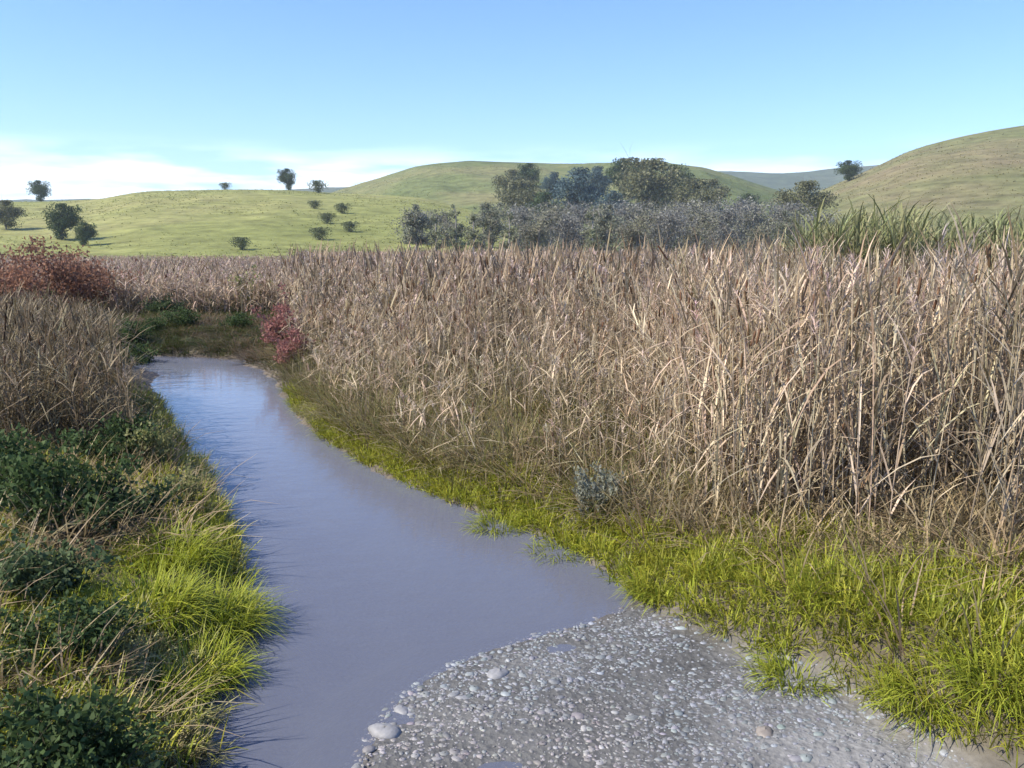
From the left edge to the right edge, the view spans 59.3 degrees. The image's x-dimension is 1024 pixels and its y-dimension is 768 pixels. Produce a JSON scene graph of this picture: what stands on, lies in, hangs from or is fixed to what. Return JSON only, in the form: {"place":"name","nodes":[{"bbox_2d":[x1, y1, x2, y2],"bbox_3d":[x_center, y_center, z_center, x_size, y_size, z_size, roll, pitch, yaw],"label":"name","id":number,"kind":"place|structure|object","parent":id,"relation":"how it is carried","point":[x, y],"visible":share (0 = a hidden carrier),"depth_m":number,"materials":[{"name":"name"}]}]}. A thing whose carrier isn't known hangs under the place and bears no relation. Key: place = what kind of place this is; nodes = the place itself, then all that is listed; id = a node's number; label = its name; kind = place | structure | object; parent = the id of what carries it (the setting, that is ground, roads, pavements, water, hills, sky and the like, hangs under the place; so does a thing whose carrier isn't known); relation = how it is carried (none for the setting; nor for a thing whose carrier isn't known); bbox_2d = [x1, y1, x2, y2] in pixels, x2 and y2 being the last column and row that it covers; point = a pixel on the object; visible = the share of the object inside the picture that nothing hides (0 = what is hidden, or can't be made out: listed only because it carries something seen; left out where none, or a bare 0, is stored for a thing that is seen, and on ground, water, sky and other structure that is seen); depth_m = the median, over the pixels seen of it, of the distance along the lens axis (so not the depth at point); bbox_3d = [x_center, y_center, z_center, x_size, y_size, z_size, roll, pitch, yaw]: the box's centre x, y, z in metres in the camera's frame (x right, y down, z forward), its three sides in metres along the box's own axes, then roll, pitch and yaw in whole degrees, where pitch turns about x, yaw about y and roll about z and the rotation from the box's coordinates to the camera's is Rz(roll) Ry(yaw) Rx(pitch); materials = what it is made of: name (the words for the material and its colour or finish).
{"place":"outdoors","nodes":[
{"label":"outdoors","id":0,"kind":"place"},
{"bbox_2d":[0,189,544,261],"bbox_3d":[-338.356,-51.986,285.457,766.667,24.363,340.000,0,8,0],"label":"meadow hill","id":1,"kind":"structure","parent":0,"point":[202,222],"depth_m":198.43,"materials":[{"name":"plant"}]},
{"bbox_2d":[0,199,27,229],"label":"oak tree","id":2,"kind":"object","parent":1,"relation":"on","point":[10,213],"visible":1,"depth_m":196.38,"materials":[{"name":"green plant"}]},
{"bbox_2d":[26,180,51,200],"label":"oak tree","id":3,"kind":"object","parent":1,"relation":"on","point":[39,189],"visible":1,"depth_m":314.64,"materials":[{"name":"green plant"}]},
{"bbox_2d":[41,202,84,239],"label":"oak tree","id":4,"kind":"object","parent":1,"relation":"on","point":[63,220],"visible":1,"depth_m":171.52,"materials":[{"name":"green plant"}]},
{"bbox_2d":[72,222,97,244],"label":"oak tree","id":5,"kind":"object","parent":1,"relation":"on","point":[84,232],"visible":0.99,"depth_m":162.29,"materials":[{"name":"green plant"}]},
{"bbox_2d":[276,167,295,189],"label":"oak tree","id":6,"kind":"object","parent":1,"relation":"on","point":[286,177],"visible":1,"depth_m":313.91,"materials":[{"name":"green plant"}]},
{"bbox_2d":[493,171,547,223],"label":"oak tree","id":7,"kind":"object","parent":1,"relation":"on","point":[522,195],"visible":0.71,"depth_m":248.24,"materials":[{"name":"green plant"}]},
{"bbox_2d":[131,356,633,767],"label":"water","id":8,"kind":"structure","parent":0,"point":[391,589],"depth_m":6.04,"materials":[{"name":"grey liquid"}]},
{"bbox_2d":[8,165,877,201],"bbox_3d":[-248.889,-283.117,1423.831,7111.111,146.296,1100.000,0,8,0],"label":"ridge","id":9,"kind":"structure","parent":0,"point":[825,178],"depth_m":1356.44,"materials":[{"name":"plant"}]},
{"bbox_2d":[0,0,1023,199],"label":"sky","id":10,"kind":"structure","parent":0,"point":[99,99],"materials":[{"name":"blue"}]},
{"bbox_2d":[1,327,1023,767],"bbox_3d":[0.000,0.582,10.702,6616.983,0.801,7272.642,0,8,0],"label":"ground","id":11,"kind":"structure","parent":0,"point":[977,755],"depth_m":4.34,"materials":[{"name":"gravel"}]},
{"bbox_2d":[0,245,64,310],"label":"rusty shrub","id":12,"kind":"object","parent":11,"relation":"on","point":[17,276],"visible":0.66,"depth_m":21.91,"materials":[{"name":"red plant"}]},
{"bbox_2d":[0,422,101,495],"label":"leafy bush","id":13,"kind":"object","parent":11,"relation":"on","point":[14,452],"visible":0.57,"depth_m":6.54,"materials":[{"name":"green plant"}]},
{"bbox_2d":[0,234,121,309],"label":"rusty shrub","id":14,"kind":"object","parent":11,"relation":"on","point":[64,275],"visible":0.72,"depth_m":23.59,"materials":[{"name":"red plant"}]},
{"bbox_2d":[0,517,132,610],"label":"leafy bush","id":15,"kind":"object","parent":11,"relation":"on","point":[31,573],"visible":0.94,"depth_m":5.01,"materials":[{"name":"green plant"}]},
{"bbox_2d":[0,448,140,542],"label":"leafy bush","id":16,"kind":"object","parent":11,"relation":"on","point":[42,490],"visible":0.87,"depth_m":6.11,"materials":[{"name":"green plant"}]},
{"bbox_2d":[0,665,148,767],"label":"leafy bush","id":17,"kind":"object","parent":11,"relation":"on","point":[34,714],"visible":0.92,"depth_m":3.35,"materials":[{"name":"green plant"}]},
{"bbox_2d":[0,584,155,671],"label":"leafy bush","id":18,"kind":"object","parent":11,"relation":"on","point":[90,634],"visible":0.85,"depth_m":4.31,"materials":[{"name":"green plant"}]},
{"bbox_2d":[0,684,170,767],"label":"leafy bush","id":19,"kind":"object","parent":11,"relation":"on","point":[130,746],"visible":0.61,"depth_m":3.44,"materials":[{"name":"green plant"}]},
{"bbox_2d":[0,277,176,467],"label":"reeds","id":20,"kind":"object","parent":11,"relation":"on","point":[52,353],"visible":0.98,"depth_m":9.01,"materials":[{"name":"plant"}]},
{"bbox_2d":[43,242,153,308],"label":"rusty shrub","id":21,"kind":"object","parent":11,"relation":"on","point":[95,296],"visible":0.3,"depth_m":25.48,"materials":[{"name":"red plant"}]},
{"bbox_2d":[55,407,165,466],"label":"leafy bush","id":22,"kind":"object","parent":11,"relation":"on","point":[108,451],"visible":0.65,"depth_m":7.93,"materials":[{"name":"green plant"}]},
{"bbox_2d":[51,451,184,537],"bbox_3d":[-2.743,0.807,6.340,0.941,0.580,0.841,-5,10,-31],"label":"leafy bush","id":23,"kind":"object","parent":11,"relation":"on","point":[119,498],"visible":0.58,"depth_m":6.37,"materials":[{"name":"green plant"}]},
{"bbox_2d":[106,318,155,347],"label":"leafy bush","id":24,"kind":"object","parent":11,"relation":"on","point":[126,331],"visible":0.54,"depth_m":19.40,"materials":[{"name":"green plant"}]},
{"bbox_2d":[103,740,171,767],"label":"leafy bush","id":25,"kind":"object","parent":11,"relation":"on","point":[156,763],"visible":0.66,"depth_m":3.45,"materials":[{"name":"green plant"}]},
{"bbox_2d":[114,340,162,365],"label":"leafy bush","id":26,"kind":"object","parent":11,"relation":"on","point":[136,355],"visible":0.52,"depth_m":17.66,"materials":[{"name":"green plant"}]},
{"bbox_2d":[123,378,159,419],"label":"leafy weed","id":27,"kind":"object","parent":11,"relation":"on","point":[149,406],"visible":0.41,"depth_m":10.12,"materials":[{"name":"green plant"}]},
{"bbox_2d":[116,406,182,469],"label":"leafy weed","id":28,"kind":"object","parent":11,"relation":"on","point":[161,448],"visible":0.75,"depth_m":8.01,"materials":[{"name":"green plant"}]},
{"bbox_2d":[61,537,246,652],"bbox_3d":[-2.057,1.163,5.058,1.194,0.474,1.118,0,8,0],"label":"grass tussock","id":29,"kind":"object","parent":11,"relation":"on","point":[185,601],"depth_m":5.11,"materials":[{"name":"plant"}]},
{"bbox_2d":[7,273,315,383],"bbox_3d":[-12.040,-2.546,27.070,13.878,1.489,29.611,-2,9,-11],"label":"sedge","id":30,"kind":"object","parent":11,"relation":"on","point":[228,343],"visible":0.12,"depth_m":20.02,"materials":[{"name":"brown plant"}]},
{"bbox_2d":[135,289,192,313],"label":"leafy bush","id":31,"kind":"object","parent":11,"relation":"on","point":[157,305],"visible":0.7,"depth_m":24.32,"materials":[{"name":"green plant"}]},
{"bbox_2d":[101,653,226,732],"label":"grass tussock","id":32,"kind":"object","parent":11,"relation":"on","point":[162,678],"depth_m":4.34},
{"bbox_2d":[99,507,244,584],"bbox_3d":[-2.307,1.058,5.950,1.095,0.485,1.162,0,8,0],"label":"grass tussock","id":33,"kind":"object","parent":11,"relation":"on","point":[195,550],"depth_m":5.88,"materials":[{"name":"plant"}]},
{"bbox_2d":[154,306,204,327],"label":"leafy bush","id":34,"kind":"object","parent":11,"relation":"on","point":[184,316],"visible":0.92,"depth_m":21.36,"materials":[{"name":"green plant"}]},
{"bbox_2d":[149,455,211,506],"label":"leafy weed","id":35,"kind":"object","parent":11,"relation":"on","point":[193,481],"visible":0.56,"depth_m":7.07,"materials":[{"name":"green plant"}]},
{"bbox_2d":[128,699,237,767],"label":"grass tussock","id":36,"kind":"object","parent":11,"relation":"on","point":[196,751],"depth_m":3.94,"materials":[{"name":"plant"}]},
{"bbox_2d":[145,614,277,709],"bbox_3d":[-1.628,1.435,4.639,0.877,0.364,0.891,0,8,0],"label":"grass tussock","id":37,"kind":"object","parent":11,"relation":"on","point":[233,670],"depth_m":4.69,"materials":[{"name":"plant"}]},
{"bbox_2d":[147,557,305,657],"bbox_3d":[-1.794,1.309,5.243,1.218,0.484,1.224,0,8,0],"label":"grass tussock","id":38,"kind":"object","parent":11,"relation":"on","point":[242,608],"depth_m":5.26,"materials":[{"name":"plant"}]},
{"bbox_2d":[213,311,256,327],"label":"leafy bush","id":39,"kind":"object","parent":11,"relation":"on","point":[237,320],"visible":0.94,"depth_m":20.94,"materials":[{"name":"green plant"}]},
{"bbox_2d":[221,264,273,310],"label":"leafy weed","id":40,"kind":"object","parent":11,"relation":"on","point":[237,280],"visible":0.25,"depth_m":25.73,"materials":[{"name":"brown plant"}]},
{"bbox_2d":[246,281,310,351],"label":"red shrub","id":41,"kind":"object","parent":11,"relation":"on","point":[279,318],"visible":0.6,"depth_m":17.33,"materials":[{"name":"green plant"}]},
{"bbox_2d":[262,307,317,372],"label":"red shrub","id":42,"kind":"object","parent":11,"relation":"on","point":[292,342],"visible":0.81,"depth_m":15.14,"materials":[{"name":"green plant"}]},
{"bbox_2d":[0,237,788,315],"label":"reeds","id":43,"kind":"object","parent":11,"relation":"on","point":[194,274],"visible":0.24,"depth_m":26.47,"materials":[{"name":"plant"}]},
{"bbox_2d":[396,204,435,251],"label":"willow tree","id":44,"kind":"object","parent":11,"relation":"on","point":[416,221],"visible":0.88,"depth_m":115.84,"materials":[{"name":"green plant"}]},
{"bbox_2d":[386,201,449,245],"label":"willow tree","id":45,"kind":"object","parent":11,"relation":"on","point":[421,214],"visible":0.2,"depth_m":162.32,"materials":[{"name":"green plant"}]},
{"bbox_2d":[423,209,447,251],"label":"poplar tree","id":46,"kind":"object","parent":11,"relation":"on","point":[436,233],"visible":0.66,"depth_m":110.40,"materials":[{"name":"green plant"}]},
{"bbox_2d":[426,206,469,242],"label":"willow tree","id":47,"kind":"object","parent":11,"relation":"on","point":[444,217],"visible":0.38,"depth_m":168.92,"materials":[{"name":"green plant"}]},
{"bbox_2d":[445,203,464,251],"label":"poplar tree","id":48,"kind":"object","parent":11,"relation":"on","point":[453,234],"visible":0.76,"depth_m":114.12,"materials":[{"name":"green plant"}]},
{"bbox_2d":[462,207,483,252],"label":"poplar tree","id":49,"kind":"object","parent":11,"relation":"on","point":[473,236],"visible":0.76,"depth_m":108.50,"materials":[{"name":"green plant"}]},
{"bbox_2d":[465,201,501,247],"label":"willow tree","id":50,"kind":"object","parent":11,"relation":"on","point":[482,214],"visible":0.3,"depth_m":165.34,"materials":[{"name":"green plant"}]},
{"bbox_2d":[474,199,508,252],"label":"willow tree","id":51,"kind":"object","parent":11,"relation":"on","point":[491,220],"visible":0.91,"depth_m":114.53,"materials":[{"name":"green plant"}]},
{"bbox_2d":[454,503,544,538],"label":"grass tussock","id":52,"kind":"object","parent":11,"relation":"on","point":[483,521],"depth_m":7.20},
{"bbox_2d":[498,206,521,252],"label":"poplar tree","id":53,"kind":"object","parent":11,"relation":"on","point":[511,235],"visible":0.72,"depth_m":110.23,"materials":[{"name":"green plant"}]},
{"bbox_2d":[0,372,1023,767],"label":"bank grass","id":54,"kind":"structure","parent":11,"relation":"on","point":[660,562],"depth_m":5.02,"materials":[{"name":"plant"}]},
{"bbox_2d":[0,353,1023,765],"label":"dead grass","id":55,"kind":"structure","parent":11,"relation":"on","point":[954,501],"depth_m":6.01,"materials":[{"name":"plant"}]},
{"bbox_2d":[248,295,775,526],"bbox_3d":[-0.752,-0.553,13.831,6.776,1.374,16.007,-5,10,-28],"label":"sedge","id":56,"kind":"object","parent":11,"relation":"on","point":[364,425],"visible":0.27,"depth_m":9.07,"materials":[{"name":"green plant"}]},
{"bbox_2d":[487,200,549,250],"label":"willow tree","id":57,"kind":"object","parent":11,"relation":"on","point":[519,212],"visible":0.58,"depth_m":156.44,"materials":[{"name":"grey plant"}]},
{"bbox_2d":[508,204,567,250],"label":"willow tree","id":58,"kind":"object","parent":11,"relation":"on","point":[533,233],"visible":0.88,"depth_m":117.92,"materials":[{"name":"grey plant"}]},
{"bbox_2d":[522,198,583,249],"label":"willow tree","id":59,"kind":"object","parent":11,"relation":"on","point":[557,209],"visible":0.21,"depth_m":154.28,"materials":[{"name":"grey plant"}]},
{"bbox_2d":[523,530,589,566],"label":"grass tussock","id":60,"kind":"object","parent":11,"relation":"on","point":[551,545],"depth_m":6.60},
{"bbox_2d":[537,204,596,251],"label":"willow tree","id":61,"kind":"object","parent":11,"relation":"on","point":[572,223],"visible":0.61,"depth_m":123.30,"materials":[{"name":"grey plant"}]},
{"bbox_2d":[546,198,614,251],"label":"willow tree","id":62,"kind":"object","parent":11,"relation":"on","point":[573,207],"visible":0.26,"depth_m":162.24,"materials":[{"name":"grey plant"}]},
{"bbox_2d":[578,205,603,251],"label":"poplar tree","id":63,"kind":"object","parent":11,"relation":"on","point":[591,234],"visible":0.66,"depth_m":110.23,"materials":[{"name":"green plant"}]},
{"bbox_2d":[569,461,625,522],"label":"pale plant","id":64,"kind":"object","parent":11,"relation":"on","point":[598,494],"visible":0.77,"depth_m":6.85,"materials":[{"name":"grey plant"}]},
{"bbox_2d":[577,204,626,251],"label":"willow tree","id":65,"kind":"object","parent":11,"relation":"on","point":[604,247],"visible":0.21,"depth_m":157.93,"materials":[{"name":"grey plant"}]},
{"bbox_2d":[586,202,623,250],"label":"willow tree","id":66,"kind":"object","parent":11,"relation":"on","point":[610,221],"visible":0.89,"depth_m":117.87,"materials":[{"name":"grey plant"}]},
{"bbox_2d":[594,194,660,248],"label":"willow tree","id":67,"kind":"object","parent":11,"relation":"on","point":[630,216],"visible":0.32,"depth_m":165.45,"materials":[{"name":"grey plant"}]},
{"bbox_2d":[608,202,661,251],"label":"willow tree","id":68,"kind":"object","parent":11,"relation":"on","point":[629,230],"visible":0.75,"depth_m":121.94,"materials":[{"name":"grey plant"}]},
{"bbox_2d":[268,203,1023,543],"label":"reeds","id":69,"kind":"object","parent":11,"relation":"on","point":[776,343],"visible":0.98,"depth_m":7.73,"materials":[{"name":"plant"}]},
{"bbox_2d":[608,556,683,616],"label":"grass tussock","id":70,"kind":"object","parent":11,"relation":"on","point":[641,594],"depth_m":5.69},
{"bbox_2d":[628,197,688,250],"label":"willow tree","id":71,"kind":"object","parent":11,"relation":"on","point":[667,208],"visible":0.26,"depth_m":159.20,"materials":[{"name":"grey plant"}]},
{"bbox_2d":[604,467,718,525],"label":"dry tussock","id":72,"kind":"object","parent":11,"relation":"on","point":[653,497],"visible":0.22,"depth_m":6.74,"materials":[{"name":"beige plant"}]},
{"bbox_2d":[634,202,703,252],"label":"willow tree","id":73,"kind":"object","parent":11,"relation":"on","point":[665,219],"visible":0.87,"depth_m":119.69,"materials":[{"name":"grey plant"}]},
{"bbox_2d":[670,203,723,251],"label":"willow tree","id":74,"kind":"object","parent":11,"relation":"on","point":[707,219],"visible":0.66,"depth_m":125.79,"materials":[{"name":"grey plant"}]},
{"bbox_2d":[680,196,729,250],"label":"willow tree","id":75,"kind":"object","parent":11,"relation":"on","point":[694,207],"visible":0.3,"depth_m":160.95,"materials":[{"name":"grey plant"}]},
{"bbox_2d":[673,529,779,581],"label":"grass tussock","id":76,"kind":"object","parent":11,"relation":"on","point":[733,556],"depth_m":5.68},
{"bbox_2d":[694,201,759,251],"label":"shrub","id":77,"kind":"object","parent":11,"relation":"on","point":[725,217],"visible":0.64,"depth_m":131.73,"materials":[{"name":"grey plant"}]},
{"bbox_2d":[711,195,775,251],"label":"shrub","id":78,"kind":"object","parent":11,"relation":"on","point":[741,205],"visible":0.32,"depth_m":169.75,"materials":[{"name":"grey plant"}]},
{"bbox_2d":[732,207,779,250],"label":"willow tree","id":79,"kind":"object","parent":11,"relation":"on","point":[756,229],"visible":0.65,"depth_m":137.08,"materials":[{"name":"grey plant"}]},
{"bbox_2d":[769,210,803,250],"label":"willow tree","id":80,"kind":"object","parent":11,"relation":"on","point":[788,221],"visible":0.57,"depth_m":135.34,"materials":[{"name":"grey plant"}]},
{"bbox_2d":[758,194,817,243],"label":"willow tree","id":81,"kind":"object","parent":11,"relation":"on","point":[790,208],"visible":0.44,"depth_m":168.32,"materials":[{"name":"grey plant"}]},
{"bbox_2d":[732,631,845,707],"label":"grass tussock","id":82,"kind":"object","parent":11,"relation":"on","point":[767,667],"depth_m":4.56,"materials":[{"name":"plant"}]},
{"bbox_2d":[776,541,897,612],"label":"grass tussock","id":83,"kind":"object","parent":11,"relation":"on","point":[806,575],"depth_m":5.11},
{"bbox_2d":[766,193,1023,283],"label":"canes","id":84,"kind":"object","parent":11,"relation":"on","point":[862,225],"visible":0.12,"depth_m":14.42,"materials":[{"name":"plant"}]},
{"bbox_2d":[845,651,988,760],"bbox_3d":[1.880,1.371,4.042,0.758,0.282,0.719,0,8,0],"label":"grass tussock","id":85,"kind":"object","parent":11,"relation":"on","point":[935,713],"depth_m":3.97,"materials":[{"name":"plant"}]},
{"bbox_2d":[905,619,1023,744],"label":"grass tussock","id":86,"kind":"object","parent":11,"relation":"on","point":[992,694],"depth_m":3.81,"materials":[{"name":"plant"}]},
{"bbox_2d":[914,567,1023,626],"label":"grass tussock","id":87,"kind":"object","parent":11,"relation":"on","point":[995,583],"depth_m":4.55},
{"bbox_2d":[331,161,784,255],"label":"wooded hill","id":88,"kind":"structure","parent":0,"point":[461,195],"depth_m":367.02,"materials":[{"name":"plant"}]},
{"bbox_2d":[490,169,532,193],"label":"oak tree","id":89,"kind":"object","parent":88,"relation":"on","point":[502,181],"visible":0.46,"depth_m":292.02,"materials":[{"name":"green plant"}]},
{"bbox_2d":[516,163,542,187],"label":"oak tree","id":90,"kind":"object","parent":88,"relation":"on","point":[530,172],"visible":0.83,"depth_m":321.04,"materials":[{"name":"green plant"}]},
{"bbox_2d":[524,192,564,225],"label":"oak tree","id":91,"kind":"object","parent":88,"relation":"on","point":[543,197],"visible":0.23,"depth_m":233.19,"materials":[{"name":"green plant"}]},
{"bbox_2d":[540,171,562,200],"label":"eucalyptus tree","id":92,"kind":"object","parent":88,"relation":"on","point":[549,183],"visible":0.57,"depth_m":292.24,"materials":[{"name":"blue plant"}]},
{"bbox_2d":[550,167,607,218],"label":"eucalyptus tree","id":93,"kind":"object","parent":88,"relation":"on","point":[579,189],"visible":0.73,"depth_m":242.24,"materials":[{"name":"green plant"}]},
{"bbox_2d":[586,166,614,202],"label":"eucalyptus tree","id":94,"kind":"object","parent":88,"relation":"on","point":[597,177],"visible":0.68,"depth_m":291.44,"materials":[{"name":"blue plant"}]},
{"bbox_2d":[594,190,631,236],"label":"eucalyptus tree","id":95,"kind":"object","parent":88,"relation":"on","point":[617,196],"visible":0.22,"depth_m":229.31,"materials":[{"name":"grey plant"}]},
{"bbox_2d":[605,155,638,197],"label":"oak tree","id":96,"kind":"object","parent":88,"relation":"on","point":[610,173],"visible":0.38,"depth_m":300.02,"materials":[{"name":"green plant"}]},
{"bbox_2d":[608,141,686,211],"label":"oak tree","id":97,"kind":"object","parent":88,"relation":"on","point":[642,185],"visible":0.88,"depth_m":250.34,"materials":[{"name":"green plant"}]},
{"bbox_2d":[666,172,730,223],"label":"oak tree","id":98,"kind":"object","parent":88,"relation":"on","point":[699,188],"visible":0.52,"depth_m":241.76,"materials":[{"name":"green plant"}]},
{"bbox_2d":[351,604,971,767],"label":"gravel","id":99,"kind":"structure","parent":0,"point":[369,750],"depth_m":4.27,"materials":[{"name":"gravel"}]},
{"bbox_2d":[368,723,400,738],"bbox_3d":[-0.586,1.596,4.147,0.163,0.048,0.117,6,10,35],"label":"stone","id":100,"kind":"object","parent":99,"relation":"on","point":[384,731],"visible":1,"depth_m":4.12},
{"bbox_2d":[742,125,1023,252],"bbox_3d":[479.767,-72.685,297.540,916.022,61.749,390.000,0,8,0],"label":"brown hill","id":101,"kind":"structure","parent":0,"point":[916,189],"depth_m":213.15,"materials":[{"name":"plant"}]},
{"bbox_2d":[772,176,841,228],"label":"oak tree","id":102,"kind":"object","parent":101,"relation":"on","point":[810,199],"visible":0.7,"depth_m":184.67,"materials":[{"name":"green plant"}]},
{"bbox_2d":[833,160,862,180],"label":"oak tree","id":103,"kind":"object","parent":101,"relation":"on","point":[848,169],"visible":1,"depth_m":282.41,"materials":[{"name":"green plant"}]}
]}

